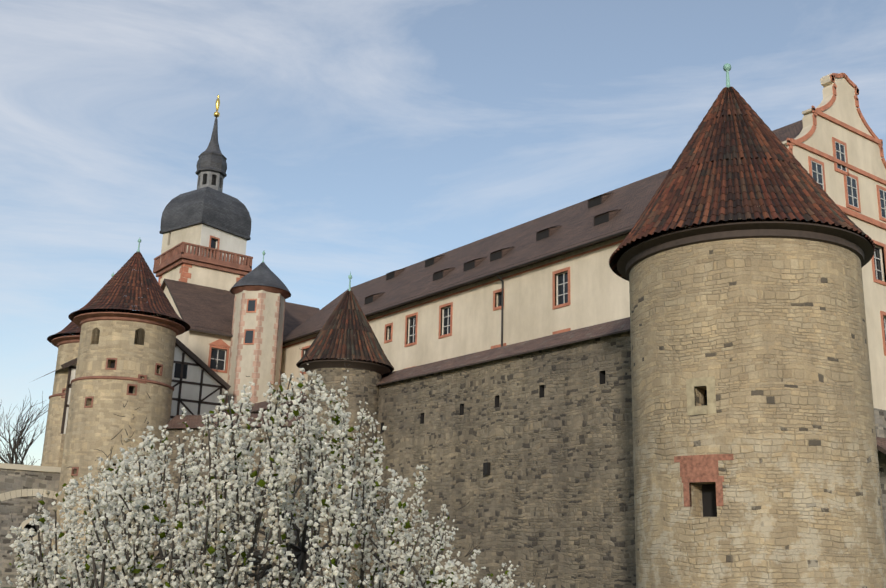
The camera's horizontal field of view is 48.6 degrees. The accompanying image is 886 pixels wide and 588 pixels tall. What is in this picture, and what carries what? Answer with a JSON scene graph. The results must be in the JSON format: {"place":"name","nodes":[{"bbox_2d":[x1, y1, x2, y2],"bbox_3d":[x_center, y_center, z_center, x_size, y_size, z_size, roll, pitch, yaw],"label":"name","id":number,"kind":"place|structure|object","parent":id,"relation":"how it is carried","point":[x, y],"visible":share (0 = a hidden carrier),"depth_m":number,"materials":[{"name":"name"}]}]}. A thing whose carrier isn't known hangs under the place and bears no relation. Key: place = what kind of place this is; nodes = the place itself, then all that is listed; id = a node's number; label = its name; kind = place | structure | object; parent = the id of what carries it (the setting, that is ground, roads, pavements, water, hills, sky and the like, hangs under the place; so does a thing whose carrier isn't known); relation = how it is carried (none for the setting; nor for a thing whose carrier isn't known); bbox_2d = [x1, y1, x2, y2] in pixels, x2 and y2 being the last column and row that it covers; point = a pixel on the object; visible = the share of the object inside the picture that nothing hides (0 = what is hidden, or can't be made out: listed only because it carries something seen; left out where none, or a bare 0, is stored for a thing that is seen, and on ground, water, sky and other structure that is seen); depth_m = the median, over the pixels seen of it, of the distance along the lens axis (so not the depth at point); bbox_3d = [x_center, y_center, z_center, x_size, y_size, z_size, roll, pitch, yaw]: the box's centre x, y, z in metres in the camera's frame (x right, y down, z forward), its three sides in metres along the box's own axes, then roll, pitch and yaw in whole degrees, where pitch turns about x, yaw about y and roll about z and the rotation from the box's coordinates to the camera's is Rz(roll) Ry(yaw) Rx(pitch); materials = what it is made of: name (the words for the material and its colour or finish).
{"place":"outdoors","nodes":[
{"label":"outdoors","id":0,"kind":"place"},
{"bbox_2d":[51,312,184,587],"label":"round tower","id":1,"kind":"structure","parent":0,"point":[123,358],"depth_m":56.78,"materials":[{"name":"beige stone"}]},
{"bbox_2d":[68,251,189,331],"bbox_3d":[-19.117,-0.439,60.760,7.177,4.582,7.177,12,-18,-35],"label":"conical roof","id":2,"kind":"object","parent":1,"relation":"on","point":[136,274],"visible":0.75,"depth_m":59.26,"materials":[{"name":"brown tile"}]},
{"bbox_2d":[152,412,305,587],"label":"stone wall","id":3,"kind":"structure","parent":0,"point":[175,427],"depth_m":56.71,"materials":[{"name":"grey stone"}]},
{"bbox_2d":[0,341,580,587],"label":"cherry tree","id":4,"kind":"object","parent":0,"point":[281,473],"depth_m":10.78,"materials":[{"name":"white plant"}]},
{"bbox_2d":[0,0,885,465],"label":"sky","id":5,"kind":"structure","parent":0,"point":[369,139],"materials":[{"name":"blue"}]},
{"label":"ground","id":6,"kind":"structure","parent":0,"visible":0},
{"bbox_2d":[0,391,48,464],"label":"bare tree","id":7,"kind":"object","parent":6,"relation":"on","point":[16,445],"visible":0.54,"depth_m":71.52,"materials":[{"name":"brown plant"}]},
{"bbox_2d":[0,463,60,586],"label":"bridge","id":8,"kind":"structure","parent":6,"relation":"on","point":[21,485],"depth_m":55.95,"materials":[{"name":"grey stone"}]},
{"bbox_2d":[41,335,79,466],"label":"round tower","id":9,"kind":"structure","parent":6,"relation":"on","point":[67,347],"depth_m":64.71,"materials":[{"name":"beige stone"}]},
{"bbox_2d":[47,292,111,342],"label":"tower roof","id":10,"kind":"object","parent":9,"relation":"on","point":[72,328],"visible":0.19,"depth_m":66.46,"materials":[{"name":"brown tile"}]},
{"bbox_2d":[29,338,230,466],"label":"half-timbered building","id":11,"kind":"structure","parent":6,"relation":"on","point":[198,384],"depth_m":68.24,"materials":[{"name":"white paint"}]},
{"bbox_2d":[153,220,252,290],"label":"tower","id":12,"kind":"structure","parent":6,"relation":"on","point":[204,253],"depth_m":80.39,"materials":[{"name":"beige paint"}]},
{"bbox_2d":[160,117,250,236],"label":"tower dome","id":13,"kind":"structure","parent":12,"relation":"on","point":[208,200],"depth_m":82.56,"materials":[{"name":"grey metal"}]},
{"bbox_2d":[214,94,219,117],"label":"finial","id":14,"kind":"object","parent":13,"relation":"on","point":[217,114],"visible":0.98,"depth_m":86.06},
{"bbox_2d":[161,278,319,410],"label":"building","id":15,"kind":"structure","parent":6,"relation":"on","point":[205,313],"depth_m":74.54,"materials":[{"name":"beige paint"}]},
{"bbox_2d":[225,285,289,409],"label":"stair turret","id":16,"kind":"object","parent":6,"relation":"on","point":[257,334],"visible":0.5,"depth_m":72.42,"materials":[{"name":"beige paint"}]},
{"bbox_2d":[230,251,290,298],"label":"turret roof","id":17,"kind":"structure","parent":16,"relation":"on","point":[262,273],"depth_m":73.62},
{"bbox_2d":[297,359,390,587],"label":"round tower","id":18,"kind":"structure","parent":6,"relation":"on","point":[363,378],"depth_m":51.42,"materials":[{"name":"stone"}]},
{"bbox_2d":[296,290,393,371],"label":"turret roof","id":19,"kind":"structure","parent":18,"relation":"on","point":[347,322],"depth_m":52.71,"materials":[{"name":"brown tile"}]},
{"bbox_2d":[348,271,351,290],"bbox_3d":[-5.205,-0.627,54.862,0.240,1.400,0.240,12,-18,-35],"label":"finial","id":20,"kind":"object","parent":19,"relation":"on","point":[350,278],"visible":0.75,"depth_m":54.84,"materials":[{"name":"metal"}]},
{"bbox_2d":[222,317,635,587],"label":"curtain wall","id":21,"kind":"structure","parent":6,"relation":"on","point":[529,455],"depth_m":42.39,"materials":[{"name":"stone"}]},
{"bbox_2d":[279,120,802,395],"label":"long building","id":22,"kind":"structure","parent":6,"relation":"on","point":[553,273],"depth_m":56.54,"materials":[{"name":"beige paint"}]},
{"bbox_2d":[617,220,885,587],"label":"tower shaft","id":23,"kind":"object","parent":6,"relation":"on","point":[755,459],"visible":1,"depth_m":29.45,"materials":[{"name":"stone"}]},
{"bbox_2d":[609,86,875,280],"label":"tower roof","id":24,"kind":"structure","parent":23,"relation":"on","point":[746,156],"depth_m":32.26,"materials":[{"name":"red tile"}]},
{"bbox_2d":[723,63,730,93],"bbox_3d":[10.366,-7.813,35.703,0.320,1.300,0.320,12,-18,-35],"label":"finial","id":25,"kind":"object","parent":24,"relation":"on","point":[727,67],"visible":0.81,"depth_m":35.70,"materials":[{"name":"green metal"}]},
{"bbox_2d":[782,73,885,543],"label":"gable wall","id":26,"kind":"structure","parent":6,"relation":"on","point":[835,147],"depth_m":45.09,"materials":[{"name":"beige paint"}]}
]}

